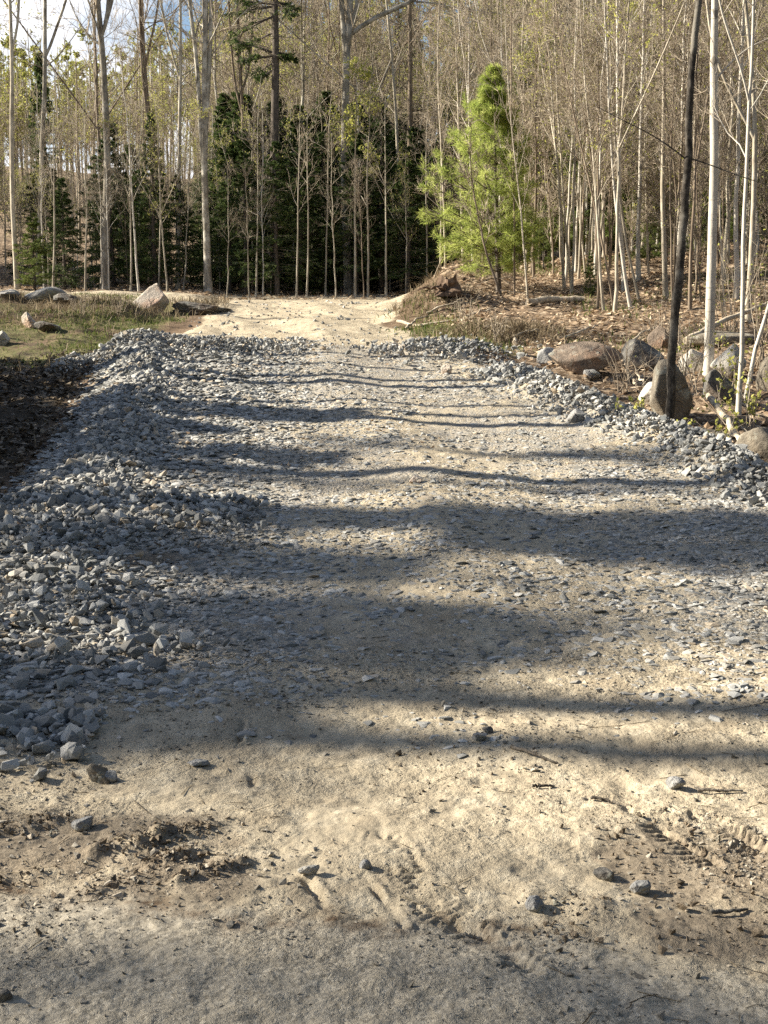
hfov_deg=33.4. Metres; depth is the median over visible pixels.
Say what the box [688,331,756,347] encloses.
boulder
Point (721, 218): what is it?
pine tree
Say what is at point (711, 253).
birch tree
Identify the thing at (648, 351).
boulder
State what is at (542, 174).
bare sapling
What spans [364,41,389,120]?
pine tree
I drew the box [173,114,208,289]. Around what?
bare sapling
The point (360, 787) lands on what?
ground
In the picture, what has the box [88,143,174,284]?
spruce tree
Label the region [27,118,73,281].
bare sapling
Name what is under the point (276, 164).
spruce tree
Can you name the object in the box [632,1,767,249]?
bare sapling
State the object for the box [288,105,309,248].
spruce tree
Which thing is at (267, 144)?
bare sapling
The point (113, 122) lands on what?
bare sapling
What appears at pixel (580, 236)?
bare sapling
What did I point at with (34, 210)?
bare sapling
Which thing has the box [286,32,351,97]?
bare tree
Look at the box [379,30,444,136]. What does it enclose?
bare tree
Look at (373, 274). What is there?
spruce tree
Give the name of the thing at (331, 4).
bare tree
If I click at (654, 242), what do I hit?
pine tree
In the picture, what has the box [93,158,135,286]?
bare sapling
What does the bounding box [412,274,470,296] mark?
tree stump
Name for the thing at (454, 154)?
spruce tree
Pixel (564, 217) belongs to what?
bare sapling
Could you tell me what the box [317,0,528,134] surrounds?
bare tree
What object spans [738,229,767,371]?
shrub
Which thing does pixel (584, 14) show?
bare tree
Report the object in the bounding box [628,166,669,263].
young pine
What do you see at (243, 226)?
bare sapling
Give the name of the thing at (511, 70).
bare sapling
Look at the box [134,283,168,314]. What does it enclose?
boulder
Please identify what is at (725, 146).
bare sapling
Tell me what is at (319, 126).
spruce tree
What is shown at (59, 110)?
woods
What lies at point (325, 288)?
bare sapling
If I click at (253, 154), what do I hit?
bare sapling
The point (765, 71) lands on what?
bare sapling
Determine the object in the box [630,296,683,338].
shrub
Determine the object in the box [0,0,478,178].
sky
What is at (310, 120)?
spruce tree
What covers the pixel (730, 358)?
shrub
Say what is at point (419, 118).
bare sapling
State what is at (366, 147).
spruce tree
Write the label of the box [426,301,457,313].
dead branch
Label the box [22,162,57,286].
bare sapling
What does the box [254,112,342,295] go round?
spruce tree
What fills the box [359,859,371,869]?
stone
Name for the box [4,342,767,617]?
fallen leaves
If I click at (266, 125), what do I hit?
bare sapling
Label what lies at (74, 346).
grass
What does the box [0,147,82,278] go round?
spruce tree
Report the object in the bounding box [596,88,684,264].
bare sapling
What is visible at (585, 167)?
bare sapling
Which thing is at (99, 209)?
bare sapling
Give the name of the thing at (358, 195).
bare sapling
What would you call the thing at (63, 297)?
rock
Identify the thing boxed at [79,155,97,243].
bare tree
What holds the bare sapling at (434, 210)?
on the ground at (360, 787)
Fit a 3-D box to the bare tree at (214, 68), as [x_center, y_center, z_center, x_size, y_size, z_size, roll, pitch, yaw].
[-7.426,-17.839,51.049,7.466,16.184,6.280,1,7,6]
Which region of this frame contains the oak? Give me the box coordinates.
[336,0,566,293]
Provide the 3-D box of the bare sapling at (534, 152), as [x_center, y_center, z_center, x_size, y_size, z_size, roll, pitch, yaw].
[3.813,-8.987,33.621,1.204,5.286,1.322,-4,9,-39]
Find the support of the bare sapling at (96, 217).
on the ground at (360, 787)
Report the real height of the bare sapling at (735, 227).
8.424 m
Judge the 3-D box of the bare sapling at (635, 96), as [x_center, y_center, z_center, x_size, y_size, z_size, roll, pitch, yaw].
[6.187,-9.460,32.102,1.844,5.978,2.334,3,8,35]
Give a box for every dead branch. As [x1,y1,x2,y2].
[396,319,454,325]
[405,316,426,329]
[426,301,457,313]
[467,307,495,316]
[507,328,538,339]
[560,325,597,338]
[622,364,638,385]
[629,356,645,384]
[633,326,656,338]
[727,414,746,431]
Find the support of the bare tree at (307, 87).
on the ground at (360, 787)
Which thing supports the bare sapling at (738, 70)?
on the ground at (360, 787)
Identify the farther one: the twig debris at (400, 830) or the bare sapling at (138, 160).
the bare sapling at (138, 160)
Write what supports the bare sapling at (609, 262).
on the ground at (360, 787)
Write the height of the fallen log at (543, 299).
0.194 m
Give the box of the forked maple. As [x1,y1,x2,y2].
[39,0,113,289]
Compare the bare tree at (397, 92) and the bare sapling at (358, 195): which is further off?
the bare tree at (397, 92)
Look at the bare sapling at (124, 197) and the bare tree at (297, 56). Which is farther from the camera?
the bare tree at (297, 56)
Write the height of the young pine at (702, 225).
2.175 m
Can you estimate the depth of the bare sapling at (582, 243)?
25.16 m
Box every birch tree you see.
[679,0,756,321]
[702,0,767,375]
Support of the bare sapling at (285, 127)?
on the ground at (360, 787)
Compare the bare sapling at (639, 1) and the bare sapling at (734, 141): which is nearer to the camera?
the bare sapling at (639, 1)
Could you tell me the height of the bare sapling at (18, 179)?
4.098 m
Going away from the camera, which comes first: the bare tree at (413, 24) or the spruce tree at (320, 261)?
the spruce tree at (320, 261)
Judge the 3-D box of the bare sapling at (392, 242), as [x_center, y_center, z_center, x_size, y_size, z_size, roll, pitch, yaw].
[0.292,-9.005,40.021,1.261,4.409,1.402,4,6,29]
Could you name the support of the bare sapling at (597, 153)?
on the ground at (360, 787)
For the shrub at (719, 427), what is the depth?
11.62 m
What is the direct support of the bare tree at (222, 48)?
on the hill
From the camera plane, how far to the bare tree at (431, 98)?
56.06 m
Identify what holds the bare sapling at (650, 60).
on the ground at (360, 787)
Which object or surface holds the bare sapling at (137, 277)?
on the ground at (360, 787)
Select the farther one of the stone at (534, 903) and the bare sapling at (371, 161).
the bare sapling at (371, 161)
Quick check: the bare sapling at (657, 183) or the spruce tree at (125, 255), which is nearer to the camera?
the bare sapling at (657, 183)
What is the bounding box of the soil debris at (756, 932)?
[0,739,767,956]
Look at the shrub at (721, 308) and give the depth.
18.26 m
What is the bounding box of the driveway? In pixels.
[0,292,767,768]
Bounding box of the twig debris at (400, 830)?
[0,620,767,1023]
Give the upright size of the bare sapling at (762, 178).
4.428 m
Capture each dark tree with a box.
[349,1,446,287]
[597,0,767,418]
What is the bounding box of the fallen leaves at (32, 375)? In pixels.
[0,349,97,495]
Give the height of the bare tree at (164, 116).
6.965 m
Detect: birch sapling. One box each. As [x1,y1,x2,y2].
[412,0,505,257]
[425,0,504,257]
[446,0,543,261]
[546,0,663,301]
[555,0,668,308]
[599,0,738,280]
[666,0,767,304]
[685,0,767,414]
[744,54,767,398]
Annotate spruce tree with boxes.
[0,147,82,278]
[16,52,64,220]
[36,177,90,289]
[69,123,152,287]
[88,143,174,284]
[89,185,126,275]
[114,202,157,281]
[115,174,161,284]
[123,112,184,288]
[141,177,175,284]
[149,175,203,286]
[181,128,261,290]
[181,141,218,273]
[182,91,232,271]
[186,100,304,288]
[186,117,229,256]
[188,91,291,289]
[189,90,284,287]
[191,92,232,258]
[196,153,256,292]
[199,134,266,291]
[209,99,267,287]
[211,129,270,294]
[215,101,314,267]
[233,141,321,295]
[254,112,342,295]
[267,97,288,143]
[279,107,331,283]
[279,156,292,288]
[285,6,311,113]
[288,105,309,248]
[288,131,359,292]
[288,152,340,290]
[288,183,337,288]
[304,112,317,147]
[306,101,393,291]
[306,133,353,289]
[310,90,340,187]
[310,117,336,168]
[318,105,341,136]
[318,163,394,289]
[319,133,393,294]
[335,122,431,293]
[337,97,421,289]
[349,0,385,103]
[353,133,429,291]
[366,146,449,293]
[372,104,417,283]
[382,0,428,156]
[383,126,454,288]
[391,112,435,255]
[396,138,460,289]
[399,97,455,242]
[401,3,432,127]
[422,97,487,268]
[435,153,475,263]
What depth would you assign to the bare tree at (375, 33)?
45.12 m
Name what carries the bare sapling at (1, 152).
on the ground at (360, 787)
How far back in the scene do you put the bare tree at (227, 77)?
56.31 m
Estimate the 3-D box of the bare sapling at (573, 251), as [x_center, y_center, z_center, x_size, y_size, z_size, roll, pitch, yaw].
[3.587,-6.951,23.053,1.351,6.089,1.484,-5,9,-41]
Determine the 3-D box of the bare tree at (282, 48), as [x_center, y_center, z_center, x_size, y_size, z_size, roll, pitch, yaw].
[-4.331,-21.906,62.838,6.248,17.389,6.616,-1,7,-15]
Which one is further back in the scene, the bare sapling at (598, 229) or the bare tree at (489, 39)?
the bare tree at (489, 39)
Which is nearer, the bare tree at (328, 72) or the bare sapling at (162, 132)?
the bare sapling at (162, 132)
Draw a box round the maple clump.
[129,0,296,292]
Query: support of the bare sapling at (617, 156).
on the ground at (360, 787)
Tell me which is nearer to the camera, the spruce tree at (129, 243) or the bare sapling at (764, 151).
the bare sapling at (764, 151)
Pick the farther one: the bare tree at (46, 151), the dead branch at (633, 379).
the bare tree at (46, 151)
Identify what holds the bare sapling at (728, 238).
on the ground at (360, 787)
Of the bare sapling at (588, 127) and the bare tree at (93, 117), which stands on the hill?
the bare tree at (93, 117)
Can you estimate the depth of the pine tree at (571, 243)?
34.15 m
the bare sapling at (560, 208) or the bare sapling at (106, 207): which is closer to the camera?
the bare sapling at (560, 208)
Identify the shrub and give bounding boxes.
[69,294,97,313]
[110,294,129,315]
[450,295,479,323]
[474,306,509,341]
[594,315,667,392]
[615,395,644,411]
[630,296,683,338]
[632,299,713,394]
[676,410,747,437]
[685,337,767,433]
[694,228,767,331]
[709,321,751,400]
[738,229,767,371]
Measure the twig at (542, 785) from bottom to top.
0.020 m
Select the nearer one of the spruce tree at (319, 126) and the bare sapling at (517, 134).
the bare sapling at (517, 134)
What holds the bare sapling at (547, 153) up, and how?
on the ground at (360, 787)
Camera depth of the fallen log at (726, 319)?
17.76 m
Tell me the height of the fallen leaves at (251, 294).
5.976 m
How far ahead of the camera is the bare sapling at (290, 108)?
41.33 m
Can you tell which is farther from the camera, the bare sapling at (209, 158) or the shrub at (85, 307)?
the bare sapling at (209, 158)
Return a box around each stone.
[0,988,12,1001]
[71,816,92,830]
[86,763,110,784]
[105,770,116,782]
[187,759,210,765]
[297,865,319,874]
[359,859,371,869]
[409,475,421,482]
[472,732,486,740]
[482,726,492,733]
[525,895,543,912]
[593,867,613,880]
[629,880,650,894]
[665,776,685,788]
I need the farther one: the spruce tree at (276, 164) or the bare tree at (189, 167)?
the bare tree at (189, 167)
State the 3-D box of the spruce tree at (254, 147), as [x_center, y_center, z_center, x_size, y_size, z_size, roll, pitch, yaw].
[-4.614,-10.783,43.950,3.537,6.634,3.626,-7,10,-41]
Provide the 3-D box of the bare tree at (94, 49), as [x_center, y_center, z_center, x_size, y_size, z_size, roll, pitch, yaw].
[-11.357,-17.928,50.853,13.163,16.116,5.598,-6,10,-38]
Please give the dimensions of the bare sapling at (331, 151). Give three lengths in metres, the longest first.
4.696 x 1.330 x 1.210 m
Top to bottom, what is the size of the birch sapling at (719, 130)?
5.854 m
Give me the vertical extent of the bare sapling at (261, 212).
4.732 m
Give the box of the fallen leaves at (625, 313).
[424,234,767,461]
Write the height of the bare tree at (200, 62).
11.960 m
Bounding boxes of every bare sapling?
[0,127,27,222]
[0,140,17,281]
[0,141,22,246]
[0,160,24,283]
[0,162,35,279]
[3,191,34,273]
[15,75,65,287]
[20,60,77,286]
[20,192,48,247]
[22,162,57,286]
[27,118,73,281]
[34,79,118,290]
[37,162,82,276]
[59,147,94,282]
[75,137,120,288]
[78,162,102,283]
[81,112,124,182]
[84,122,136,289]
[90,34,168,291]
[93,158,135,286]
[97,86,179,286]
[111,77,157,291]
[120,96,149,283]
[133,148,182,285]
[144,83,215,291]
[154,158,175,283]
[157,107,211,227]
[161,123,201,288]
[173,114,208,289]
[189,108,221,281]
[191,123,225,285]
[200,155,246,290]
[210,107,261,292]
[213,159,241,297]
[227,159,260,297]
[228,102,265,247]
[230,78,308,295]
[238,141,279,296]
[248,90,280,291]
[253,130,287,294]
[258,111,269,151]
[260,117,295,214]
[262,50,336,296]
[280,99,310,290]
[281,96,359,207]
[285,72,327,296]
[300,60,368,295]
[318,131,361,297]
[323,57,407,296]
[325,89,361,290]
[329,84,382,227]
[337,153,378,296]
[364,85,413,296]
[364,147,418,293]
[378,159,406,291]
[389,77,437,166]
[401,0,470,267]
[405,61,455,280]
[408,27,465,270]
[420,134,448,230]
[420,172,451,267]
[422,172,454,261]
[441,0,525,262]
[447,110,509,295]
[448,103,529,261]
[453,0,571,296]
[469,0,551,297]
[475,39,501,197]
[479,91,538,220]
[484,62,579,273]
[495,0,570,271]
[497,0,582,285]
[497,9,554,257]
[503,82,593,274]
[504,0,590,289]
[508,0,590,277]
[512,8,614,273]
[512,96,568,260]
[515,0,615,271]
[518,47,581,260]
[525,0,610,282]
[525,68,578,269]
[526,0,613,307]
[526,0,632,307]
[526,69,547,259]
[532,8,658,262]
[538,103,596,256]
[539,0,629,309]
[539,3,573,259]
[541,0,614,272]
[548,0,614,293]
[548,3,672,278]
[548,41,591,253]
[557,1,654,275]
[559,0,636,274]
[559,0,641,257]
[559,2,623,267]
[562,0,606,256]
[568,7,620,241]
[573,18,660,269]
[577,0,683,257]
[582,0,661,291]
[585,0,668,274]
[586,15,669,255]
[587,0,688,312]
[588,0,721,280]
[592,63,639,254]
[595,43,654,254]
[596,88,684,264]
[599,127,658,274]
[600,1,639,246]
[601,0,660,250]
[601,20,660,246]
[611,0,693,250]
[612,0,709,296]
[615,5,727,297]
[621,38,732,235]
[621,101,705,259]
[622,54,756,237]
[625,0,720,246]
[625,39,675,250]
[627,4,671,218]
[632,0,767,310]
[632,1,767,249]
[633,0,767,294]
[635,43,729,212]
[641,0,721,257]
[643,40,678,249]
[646,0,767,271]
[649,104,764,301]
[651,6,729,244]
[651,8,730,201]
[666,0,761,53]
[666,12,735,265]
[668,0,767,284]
[671,2,764,266]
[675,98,742,215]
[677,0,767,300]
[679,9,767,186]
[682,0,766,264]
[685,3,766,212]
[686,1,766,212]
[695,0,764,144]
[697,0,765,178]
[698,58,767,210]
[702,0,767,105]
[702,56,758,240]
[707,0,767,263]
[709,1,767,244]
[709,123,741,232]
[719,4,767,232]
[721,0,767,250]
[722,1,767,134]
[722,78,767,243]
[726,16,767,257]
[735,0,767,99]
[738,73,767,156]
[741,2,767,139]
[744,0,767,105]
[745,59,767,239]
[751,106,767,237]
[757,117,767,186]
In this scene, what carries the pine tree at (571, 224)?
on the ground at (360, 787)
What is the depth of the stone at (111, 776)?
4.59 m
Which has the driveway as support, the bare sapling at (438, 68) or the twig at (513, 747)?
the twig at (513, 747)
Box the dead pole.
[705,393,739,440]
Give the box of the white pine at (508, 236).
[415,62,551,295]
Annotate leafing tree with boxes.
[323,53,390,296]
[620,0,653,161]
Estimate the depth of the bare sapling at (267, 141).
39.39 m
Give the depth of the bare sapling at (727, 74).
25.48 m
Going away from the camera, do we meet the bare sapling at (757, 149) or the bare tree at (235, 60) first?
the bare sapling at (757, 149)
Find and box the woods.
[0,0,767,243]
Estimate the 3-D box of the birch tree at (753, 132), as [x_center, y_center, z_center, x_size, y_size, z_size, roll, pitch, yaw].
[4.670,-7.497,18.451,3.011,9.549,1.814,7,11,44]
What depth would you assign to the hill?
72.13 m
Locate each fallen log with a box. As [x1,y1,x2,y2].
[525,295,584,305]
[683,301,767,343]
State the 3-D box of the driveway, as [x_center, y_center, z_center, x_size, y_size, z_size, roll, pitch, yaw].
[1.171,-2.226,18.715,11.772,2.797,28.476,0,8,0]
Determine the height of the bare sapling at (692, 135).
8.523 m
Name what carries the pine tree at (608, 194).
on the ground at (360, 787)
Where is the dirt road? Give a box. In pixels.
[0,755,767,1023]
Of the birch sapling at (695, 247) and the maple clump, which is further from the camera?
the maple clump
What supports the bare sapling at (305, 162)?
on the ground at (360, 787)
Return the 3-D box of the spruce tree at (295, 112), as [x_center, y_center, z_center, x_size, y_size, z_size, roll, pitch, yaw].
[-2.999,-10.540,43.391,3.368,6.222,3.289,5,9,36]
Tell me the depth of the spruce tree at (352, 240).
42.39 m
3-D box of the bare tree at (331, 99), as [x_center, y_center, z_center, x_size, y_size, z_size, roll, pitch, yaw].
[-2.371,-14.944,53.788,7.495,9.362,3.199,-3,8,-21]
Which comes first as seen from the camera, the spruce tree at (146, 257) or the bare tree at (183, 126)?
the spruce tree at (146, 257)
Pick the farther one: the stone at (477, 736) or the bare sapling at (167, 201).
the bare sapling at (167, 201)
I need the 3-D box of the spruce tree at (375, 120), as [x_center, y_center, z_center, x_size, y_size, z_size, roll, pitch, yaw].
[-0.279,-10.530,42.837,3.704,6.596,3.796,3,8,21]
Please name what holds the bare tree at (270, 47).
on the ground at (360, 787)
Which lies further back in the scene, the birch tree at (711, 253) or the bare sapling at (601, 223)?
the bare sapling at (601, 223)
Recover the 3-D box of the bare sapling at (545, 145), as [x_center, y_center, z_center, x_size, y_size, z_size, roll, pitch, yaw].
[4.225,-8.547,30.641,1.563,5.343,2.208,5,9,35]
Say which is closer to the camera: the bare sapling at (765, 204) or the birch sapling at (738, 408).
the birch sapling at (738, 408)
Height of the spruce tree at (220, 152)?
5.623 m
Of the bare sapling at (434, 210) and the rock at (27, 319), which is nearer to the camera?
the rock at (27, 319)
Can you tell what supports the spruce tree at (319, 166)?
on the ground at (360, 787)
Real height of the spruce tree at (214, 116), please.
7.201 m
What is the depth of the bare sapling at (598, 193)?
20.88 m
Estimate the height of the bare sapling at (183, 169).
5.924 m
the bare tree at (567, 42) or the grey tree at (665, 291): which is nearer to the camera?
the grey tree at (665, 291)
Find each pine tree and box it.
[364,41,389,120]
[477,44,564,263]
[515,37,584,260]
[540,38,614,254]
[547,37,656,255]
[553,171,590,251]
[555,148,593,254]
[583,93,628,251]
[593,188,628,250]
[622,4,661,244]
[622,80,655,243]
[622,134,667,249]
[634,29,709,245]
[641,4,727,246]
[651,174,673,247]
[701,134,739,242]
[721,64,767,238]
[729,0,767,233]
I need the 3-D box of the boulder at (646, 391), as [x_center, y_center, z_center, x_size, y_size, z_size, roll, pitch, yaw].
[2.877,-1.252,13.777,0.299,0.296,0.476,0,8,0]
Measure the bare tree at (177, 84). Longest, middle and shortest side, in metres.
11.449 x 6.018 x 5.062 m
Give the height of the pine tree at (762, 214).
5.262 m
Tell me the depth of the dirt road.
3.62 m
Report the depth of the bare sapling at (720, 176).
27.23 m
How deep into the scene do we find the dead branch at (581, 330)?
18.29 m
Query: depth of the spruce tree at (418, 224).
37.95 m
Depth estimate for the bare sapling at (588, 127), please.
31.61 m
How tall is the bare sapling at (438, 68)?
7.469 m
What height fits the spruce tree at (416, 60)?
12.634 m
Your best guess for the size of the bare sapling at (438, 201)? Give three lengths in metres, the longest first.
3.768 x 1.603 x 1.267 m
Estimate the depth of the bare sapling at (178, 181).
39.77 m
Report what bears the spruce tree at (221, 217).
on the ground at (360, 787)
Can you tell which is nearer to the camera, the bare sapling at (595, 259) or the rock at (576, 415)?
the rock at (576, 415)
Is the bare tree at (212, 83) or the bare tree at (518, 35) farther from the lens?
the bare tree at (212, 83)
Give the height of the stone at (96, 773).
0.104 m
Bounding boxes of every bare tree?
[0,0,79,212]
[0,0,200,211]
[0,82,38,271]
[1,109,40,235]
[1,163,33,242]
[15,111,80,254]
[29,0,182,242]
[51,62,102,264]
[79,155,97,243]
[111,0,281,151]
[131,7,213,228]
[151,16,373,134]
[155,84,200,283]
[163,121,198,249]
[174,0,236,178]
[175,0,260,130]
[175,97,215,201]
[181,3,263,151]
[181,91,217,280]
[183,0,305,144]
[188,133,211,204]
[189,19,246,157]
[193,0,324,287]
[193,0,449,135]
[202,0,342,123]
[215,0,452,128]
[218,0,336,229]
[218,0,385,162]
[227,0,367,121]
[243,46,406,119]
[244,0,341,107]
[251,0,393,129]
[251,38,315,115]
[255,61,312,112]
[256,0,396,114]
[282,35,337,109]
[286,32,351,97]
[288,0,440,113]
[288,71,333,121]
[298,0,426,137]
[305,0,407,134]
[309,0,450,160]
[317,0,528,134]
[341,0,475,141]
[342,48,392,120]
[349,0,472,144]
[360,0,444,139]
[363,1,475,152]
[367,0,529,259]
[371,0,545,187]
[375,14,477,266]
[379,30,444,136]
[388,30,471,157]
[399,0,488,227]
[402,24,479,142]
[407,0,649,91]
[415,0,551,164]
[418,9,472,157]
[423,0,528,233]
[430,2,488,255]
[439,0,593,259]
[440,0,519,123]
[449,0,532,150]
[464,0,567,258]
[487,0,707,260]
[504,0,590,258]
[508,0,585,254]
[533,0,670,193]
[552,1,767,105]
[563,0,673,252]
[582,0,671,244]
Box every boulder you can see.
[24,287,66,302]
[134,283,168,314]
[171,301,230,314]
[537,347,555,365]
[548,341,623,374]
[621,339,663,370]
[637,382,651,406]
[647,325,668,350]
[649,359,692,420]
[679,349,703,375]
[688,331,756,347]
[702,369,735,400]
[710,343,746,378]
[735,427,767,462]
[756,357,767,389]
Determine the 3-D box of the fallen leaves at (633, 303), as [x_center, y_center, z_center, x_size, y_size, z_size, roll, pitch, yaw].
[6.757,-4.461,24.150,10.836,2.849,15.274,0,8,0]
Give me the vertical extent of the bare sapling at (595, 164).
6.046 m
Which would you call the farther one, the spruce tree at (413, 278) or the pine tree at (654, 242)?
the spruce tree at (413, 278)
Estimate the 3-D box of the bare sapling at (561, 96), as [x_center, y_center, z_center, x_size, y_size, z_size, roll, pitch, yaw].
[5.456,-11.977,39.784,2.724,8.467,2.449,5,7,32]
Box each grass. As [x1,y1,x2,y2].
[0,238,767,467]
[0,292,188,367]
[374,282,541,354]
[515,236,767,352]
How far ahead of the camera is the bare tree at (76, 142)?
50.14 m
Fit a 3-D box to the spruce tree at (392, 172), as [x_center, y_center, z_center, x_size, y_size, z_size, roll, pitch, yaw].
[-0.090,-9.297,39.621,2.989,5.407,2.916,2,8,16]
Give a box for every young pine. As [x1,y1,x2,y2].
[12,212,56,289]
[529,201,556,271]
[582,250,596,295]
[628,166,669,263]
[669,180,721,257]
[719,151,765,245]
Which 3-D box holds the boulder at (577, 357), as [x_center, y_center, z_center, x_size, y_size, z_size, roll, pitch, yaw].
[2.368,-1.791,15.042,0.866,0.427,0.469,2,8,17]
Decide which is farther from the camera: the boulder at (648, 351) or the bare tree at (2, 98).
the bare tree at (2, 98)
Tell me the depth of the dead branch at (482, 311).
20.78 m
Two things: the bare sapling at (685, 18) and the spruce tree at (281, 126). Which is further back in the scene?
the spruce tree at (281, 126)
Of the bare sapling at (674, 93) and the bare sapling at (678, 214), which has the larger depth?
the bare sapling at (674, 93)
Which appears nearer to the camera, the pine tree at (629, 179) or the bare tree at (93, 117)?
the pine tree at (629, 179)
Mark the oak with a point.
(348, 30)
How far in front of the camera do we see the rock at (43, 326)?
20.62 m
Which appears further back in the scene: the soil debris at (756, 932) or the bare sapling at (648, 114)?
the bare sapling at (648, 114)
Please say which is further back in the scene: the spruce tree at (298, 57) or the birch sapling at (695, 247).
the spruce tree at (298, 57)
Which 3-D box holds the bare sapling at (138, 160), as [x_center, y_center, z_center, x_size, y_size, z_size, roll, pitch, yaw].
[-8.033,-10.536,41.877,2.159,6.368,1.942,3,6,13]
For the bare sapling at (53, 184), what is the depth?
36.12 m
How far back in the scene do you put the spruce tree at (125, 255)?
45.00 m
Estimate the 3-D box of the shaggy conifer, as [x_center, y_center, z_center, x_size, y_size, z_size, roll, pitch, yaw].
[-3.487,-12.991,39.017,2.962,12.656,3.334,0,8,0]
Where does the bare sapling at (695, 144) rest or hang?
on the ground at (360, 787)
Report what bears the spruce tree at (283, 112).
on the ground at (360, 787)
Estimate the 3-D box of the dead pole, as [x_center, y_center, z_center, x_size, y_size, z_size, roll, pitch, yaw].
[3.322,-0.783,12.153,0.099,0.602,2.516,0,8,4]
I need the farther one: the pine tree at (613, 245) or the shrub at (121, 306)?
the pine tree at (613, 245)
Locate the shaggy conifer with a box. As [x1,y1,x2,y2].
[220,0,302,293]
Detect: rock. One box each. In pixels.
[0,289,19,298]
[0,331,9,345]
[21,312,35,327]
[34,321,60,331]
[53,293,84,305]
[441,364,451,373]
[565,408,585,422]
[583,369,600,379]
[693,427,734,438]
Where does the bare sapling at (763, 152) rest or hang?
on the ground at (360, 787)
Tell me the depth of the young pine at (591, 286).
22.82 m
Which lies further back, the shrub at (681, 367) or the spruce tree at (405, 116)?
the spruce tree at (405, 116)
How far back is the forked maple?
37.27 m
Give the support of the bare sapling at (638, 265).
on the ground at (360, 787)
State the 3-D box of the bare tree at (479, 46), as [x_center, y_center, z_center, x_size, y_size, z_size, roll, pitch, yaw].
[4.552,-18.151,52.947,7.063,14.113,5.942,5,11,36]
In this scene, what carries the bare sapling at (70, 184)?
on the ground at (360, 787)
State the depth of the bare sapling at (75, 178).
43.31 m
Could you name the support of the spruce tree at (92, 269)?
on the ground at (360, 787)
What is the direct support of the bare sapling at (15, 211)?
on the ground at (360, 787)
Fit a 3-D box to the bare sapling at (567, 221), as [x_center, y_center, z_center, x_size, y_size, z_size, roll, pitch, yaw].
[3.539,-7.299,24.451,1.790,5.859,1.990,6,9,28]
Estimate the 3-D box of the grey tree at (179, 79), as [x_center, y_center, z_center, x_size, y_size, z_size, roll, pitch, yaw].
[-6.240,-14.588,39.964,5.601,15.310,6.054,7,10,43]
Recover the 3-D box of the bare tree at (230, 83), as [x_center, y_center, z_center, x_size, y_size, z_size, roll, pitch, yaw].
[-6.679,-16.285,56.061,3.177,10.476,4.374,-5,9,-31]
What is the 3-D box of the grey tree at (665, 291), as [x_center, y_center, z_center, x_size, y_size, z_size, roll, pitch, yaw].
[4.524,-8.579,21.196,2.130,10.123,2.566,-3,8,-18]
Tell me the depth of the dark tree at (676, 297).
12.30 m
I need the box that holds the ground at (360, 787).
[0,219,767,809]
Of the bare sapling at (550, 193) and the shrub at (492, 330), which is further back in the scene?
the bare sapling at (550, 193)
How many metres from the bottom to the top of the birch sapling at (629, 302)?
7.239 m
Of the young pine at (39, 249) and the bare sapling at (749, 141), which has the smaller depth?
the bare sapling at (749, 141)
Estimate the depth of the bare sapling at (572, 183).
30.73 m
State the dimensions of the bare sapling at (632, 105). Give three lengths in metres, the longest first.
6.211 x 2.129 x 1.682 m
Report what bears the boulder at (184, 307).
on the ground at (360, 787)
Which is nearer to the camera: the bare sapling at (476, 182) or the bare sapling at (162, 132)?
the bare sapling at (476, 182)
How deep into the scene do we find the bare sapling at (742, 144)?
26.80 m
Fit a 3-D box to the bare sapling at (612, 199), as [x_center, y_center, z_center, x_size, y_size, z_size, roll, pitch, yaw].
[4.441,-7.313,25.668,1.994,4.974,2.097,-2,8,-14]
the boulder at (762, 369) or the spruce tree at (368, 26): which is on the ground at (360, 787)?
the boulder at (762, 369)
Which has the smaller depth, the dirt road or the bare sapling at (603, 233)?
the dirt road
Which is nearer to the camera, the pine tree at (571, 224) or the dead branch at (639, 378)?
the dead branch at (639, 378)
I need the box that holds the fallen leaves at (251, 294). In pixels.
[0,230,766,299]
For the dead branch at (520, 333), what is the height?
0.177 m
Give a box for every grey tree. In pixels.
[8,0,20,288]
[36,0,102,286]
[89,0,286,288]
[115,0,195,284]
[172,0,278,134]
[217,0,430,290]
[660,0,668,298]
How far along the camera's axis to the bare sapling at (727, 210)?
21.86 m
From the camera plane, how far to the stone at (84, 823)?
4.15 m
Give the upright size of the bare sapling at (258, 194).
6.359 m
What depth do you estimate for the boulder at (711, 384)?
13.66 m
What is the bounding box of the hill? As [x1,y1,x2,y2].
[0,155,767,249]
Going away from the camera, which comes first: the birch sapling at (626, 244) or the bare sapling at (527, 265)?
the birch sapling at (626, 244)
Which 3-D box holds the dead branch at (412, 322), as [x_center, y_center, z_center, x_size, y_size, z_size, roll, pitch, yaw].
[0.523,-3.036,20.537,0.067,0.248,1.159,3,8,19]
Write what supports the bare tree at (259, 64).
on the ground at (360, 787)
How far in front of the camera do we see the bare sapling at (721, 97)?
30.60 m
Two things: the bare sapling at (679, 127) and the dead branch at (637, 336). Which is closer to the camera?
the dead branch at (637, 336)
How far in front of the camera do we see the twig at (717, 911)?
3.61 m
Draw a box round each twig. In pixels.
[510,744,557,763]
[532,784,554,787]
[590,796,619,804]
[698,788,742,791]
[709,907,747,914]
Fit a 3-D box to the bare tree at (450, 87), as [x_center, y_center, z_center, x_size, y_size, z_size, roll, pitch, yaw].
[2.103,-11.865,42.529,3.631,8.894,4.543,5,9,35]

